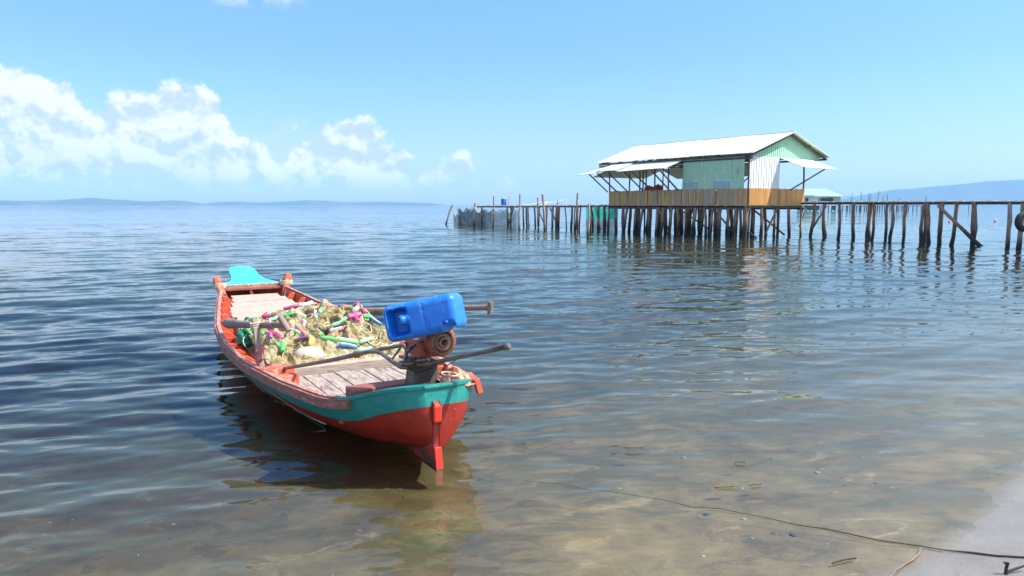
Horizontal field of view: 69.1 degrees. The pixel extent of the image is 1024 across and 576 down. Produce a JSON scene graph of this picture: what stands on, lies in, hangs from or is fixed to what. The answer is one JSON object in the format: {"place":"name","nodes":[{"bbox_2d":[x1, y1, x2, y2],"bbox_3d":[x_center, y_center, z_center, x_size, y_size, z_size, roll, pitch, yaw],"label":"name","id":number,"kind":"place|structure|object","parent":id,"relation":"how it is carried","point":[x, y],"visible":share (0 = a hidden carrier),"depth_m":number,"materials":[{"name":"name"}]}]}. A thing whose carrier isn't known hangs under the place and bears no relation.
{"place":"outdoors","nodes":[
{"label":"outdoors","id":0,"kind":"place"},
{"bbox_2d":[0,198,207,204],"bbox_3d":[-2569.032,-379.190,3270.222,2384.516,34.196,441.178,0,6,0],"label":"hill","id":1,"kind":"structure","parent":0,"point":[90,201],"depth_m":3143.00,"materials":[{"name":"blue"}]},
{"bbox_2d":[207,200,442,204],"bbox_3d":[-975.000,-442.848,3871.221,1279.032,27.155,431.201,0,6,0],"label":"hill","id":2,"kind":"structure","parent":0,"point":[310,202],"depth_m":3735.85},
{"bbox_2d":[0,273,1023,575],"bbox_3d":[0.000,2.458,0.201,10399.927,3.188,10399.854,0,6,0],"label":"seabed","id":3,"kind":"structure","parent":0,"point":[924,439],"depth_m":4.97,"materials":[{"name":"beige sand"}]},
{"bbox_2d":[25,384,1003,575],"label":"shell grit","id":4,"kind":"object","parent":3,"relation":"on","point":[705,514],"visible":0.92,"depth_m":4.52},
{"bbox_2d":[832,557,856,563],"bbox_3d":[1.542,1.264,3.453,0.141,0.013,0.007,-2,7,-19],"label":"twig","id":5,"kind":"object","parent":3,"relation":"on","point":[844,560],"visible":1,"depth_m":3.45,"materials":[{"name":"grey wood"}]},
{"bbox_2d":[889,547,921,575],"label":"twig","id":6,"kind":"object","parent":3,"relation":"on","point":[905,563],"visible":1,"depth_m":3.42,"materials":[{"name":"beige wood"}]},
{"bbox_2d":[1003,561,1023,574],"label":"driftwood","id":7,"kind":"object","parent":3,"relation":"on","point":[1006,571],"visible":1,"depth_m":3.31,"materials":[{"name":"grey wood"}]},
{"bbox_2d":[0,205,1023,444],"bbox_3d":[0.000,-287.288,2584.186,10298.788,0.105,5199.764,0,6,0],"label":"sea water","id":8,"kind":"structure","parent":0,"point":[107,315],"depth_m":16.88,"materials":[{"name":"blue liquid"}]},
{"bbox_2d":[212,266,482,471],"bbox_3d":[-2.138,0.476,7.637,1.688,0.913,6.898,-4,7,-30],"label":"fishing boat","id":9,"kind":"object","parent":8,"relation":"on","point":[420,415],"visible":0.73,"depth_m":5.35,"materials":[{"name":"teal paint"}]},
{"bbox_2d":[236,329,253,347],"bbox_3d":[-2.538,0.475,7.136,0.209,0.206,0.250,-4,7,-30],"label":"plastic bag","id":10,"kind":"object","parent":9,"relation":"on","point":[241,334],"visible":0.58,"depth_m":7.06,"materials":[{"name":"green plastic"}]},
{"bbox_2d":[222,315,290,332],"bbox_3d":[-2.342,0.311,6.647,0.145,0.328,1.769,-5,8,-36],"label":"oar","id":11,"kind":"object","parent":9,"relation":"attached to","point":[229,323],"visible":0.94,"depth_m":6.25,"materials":[{"name":"grey wood"}]},
{"bbox_2d":[235,299,404,364],"bbox_3d":[-2.111,0.398,7.614,1.366,0.517,2.340,-4,7,-30],"label":"fishing net","id":12,"kind":"object","parent":9,"relation":"in","point":[325,326],"visible":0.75,"depth_m":7.05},
{"bbox_2d":[294,346,326,359],"bbox_3d":[-1.751,0.608,6.620,0.374,0.180,0.179,0,6,-3],"label":"buoy","id":13,"kind":"object","parent":12,"relation":"on","point":[316,353],"visible":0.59,"depth_m":6.56,"materials":[{"name":"plastic"}]},
{"bbox_2d":[269,330,510,373],"bbox_3d":[-0.994,0.519,5.368,2.520,0.650,0.401,6,9,42],"label":"boat engine","id":14,"kind":"object","parent":9,"relation":"on","point":[423,351],"visible":0.88,"depth_m":4.89,"materials":[{"name":"metal"}]},
{"bbox_2d":[383,293,466,341],"bbox_3d":[-0.558,0.188,4.760,0.513,0.334,0.283,1,6,9],"label":"canister","id":15,"kind":"object","parent":14,"relation":"on","point":[427,316],"visible":1,"depth_m":4.65,"materials":[{"name":"blue plastic"}]},
{"bbox_2d":[365,301,492,314],"bbox_3d":[-1.273,0.234,7.946,2.480,0.338,0.097,3,7,28],"label":"oar","id":16,"kind":"object","parent":9,"relation":"on","point":[488,308],"visible":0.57,"depth_m":7.44,"materials":[{"name":"brown wood"}]},
{"bbox_2d":[438,366,474,385],"bbox_3d":[-0.388,0.577,4.966,0.233,0.108,0.334,-4,7,-30],"label":"rag","id":17,"kind":"object","parent":9,"relation":"on","point":[449,374],"visible":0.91,"depth_m":4.93,"materials":[{"name":"fabric"}]},
{"bbox_2d":[445,205,452,224],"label":"mooring pole","id":18,"kind":"object","parent":8,"relation":"in","point":[448,215],"visible":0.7,"depth_m":61.65,"materials":[{"name":"wood"}]},
{"bbox_2d":[473,203,475,225],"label":"mooring pole","id":19,"kind":"object","parent":8,"relation":"in","point":[474,214],"visible":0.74,"depth_m":57.09,"materials":[{"name":"wood"}]},
{"bbox_2d":[453,205,517,229],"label":"fish pen","id":20,"kind":"object","parent":19,"relation":"attached to","point":[483,218],"visible":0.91,"depth_m":56.90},
{"bbox_2d":[493,196,493,227],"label":"mooring pole","id":21,"kind":"object","parent":8,"relation":"in","point":[493,211],"visible":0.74,"depth_m":53.14,"materials":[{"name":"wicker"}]},
{"bbox_2d":[518,194,520,230],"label":"mooring pole","id":22,"kind":"object","parent":8,"relation":"in","point":[519,228],"visible":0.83,"depth_m":48.11,"materials":[{"name":"wood"}]},
{"bbox_2d":[523,199,566,204],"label":"stretched cord","id":23,"kind":"object","parent":22,"relation":"attached to","point":[545,202],"visible":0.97,"depth_m":51.60,"materials":[{"name":"white"}]},
{"bbox_2d":[537,198,538,228],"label":"mooring pole","id":24,"kind":"object","parent":8,"relation":"in","point":[537,216],"visible":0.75,"depth_m":51.44,"materials":[{"name":"wood"}]},
{"bbox_2d":[477,205,608,230],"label":"jetty","id":25,"kind":"object","parent":8,"relation":"in","point":[556,218],"visible":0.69,"depth_m":50.78,"materials":[{"name":"brown wood"}]},
{"bbox_2d":[501,198,506,204],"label":"barrel","id":26,"kind":"object","parent":25,"relation":"on","point":[503,201],"visible":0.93,"depth_m":55.60,"materials":[{"name":"blue plastic"}]},
{"bbox_2d":[586,207,617,230],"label":"hanging screen","id":27,"kind":"object","parent":25,"relation":"hanging from","point":[611,226],"visible":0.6,"depth_m":48.96,"materials":[{"name":"teal fabric"}]},
{"bbox_2d":[541,194,545,230],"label":"mooring pole","id":28,"kind":"object","parent":8,"relation":"in","point":[544,217],"visible":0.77,"depth_m":46.65,"materials":[{"name":"wood"}]},
{"bbox_2d":[574,193,577,233],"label":"mooring pole","id":29,"kind":"object","parent":8,"relation":"in","point":[576,208],"visible":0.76,"depth_m":42.77,"materials":[{"name":"wood"}]},
{"bbox_2d":[587,204,589,236],"bbox_3d":[3.956,-2.904,38.578,0.191,2.904,0.238,0,6,0],"label":"mooring pole","id":30,"kind":"object","parent":8,"relation":"in","point":[588,226],"visible":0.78,"depth_m":38.42,"materials":[{"name":"wood"}]},
{"bbox_2d":[575,131,836,238],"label":"stilt house","id":31,"kind":"structure","parent":8,"relation":"in","point":[711,165],"depth_m":38.83,"materials":[{"name":"metal"}]},
{"bbox_2d":[653,184,662,204],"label":"plastic drum","id":32,"kind":"object","parent":31,"relation":"on","point":[659,187],"visible":0.37,"depth_m":42.22,"materials":[{"name":"red plastic"}]},
{"bbox_2d":[715,485,732,487],"bbox_3d":[1.237,1.160,4.342,0.112,0.012,0.031,-1,6,-6],"label":"leaf","id":33,"kind":"object","parent":8,"relation":"on","point":[718,486],"visible":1,"depth_m":4.34,"materials":[{"name":"beige plant"}]},
{"bbox_2d":[530,481,1023,557],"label":"mooring line","id":34,"kind":"object","parent":8,"relation":"on","point":[979,553],"visible":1,"depth_m":3.68,"materials":[{"name":"black fabric"}]},
{"bbox_2d":[797,189,846,210],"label":"distant house","id":35,"kind":"structure","parent":8,"relation":"on","point":[817,192],"depth_m":196.21,"materials":[{"name":"white wood"}]},
{"bbox_2d":[820,197,833,200],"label":"window","id":36,"kind":"structure","parent":35,"relation":"in","point":[822,198],"depth_m":196.10,"materials":[{"name":"grey glass"}]},
{"bbox_2d":[847,206,921,210],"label":"distant jetty","id":37,"kind":"object","parent":8,"relation":"in","point":[884,208],"visible":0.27,"depth_m":198.78,"materials":[{"name":"wood"}]},
{"bbox_2d":[801,201,1023,246],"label":"jetty","id":38,"kind":"object","parent":8,"relation":"in","point":[924,233],"visible":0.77,"depth_m":32.02,"materials":[{"name":"brown wood"}]},
{"bbox_2d":[1014,211,1023,231],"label":"tyre","id":39,"kind":"object","parent":38,"relation":"hanging from","point":[1019,217],"visible":1,"depth_m":27.92,"materials":[{"name":"black rubber"}]},
{"bbox_2d":[0,0,1023,204],"label":"sky","id":40,"kind":"structure","parent":0,"point":[445,102],"materials":[{"name":"blue"}]},
{"bbox_2d":[841,179,1023,204],"bbox_3d":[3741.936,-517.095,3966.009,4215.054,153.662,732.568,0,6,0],"label":"mountain","id":41,"kind":"structure","parent":0,"point":[1008,190],"depth_m":3760.69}
]}

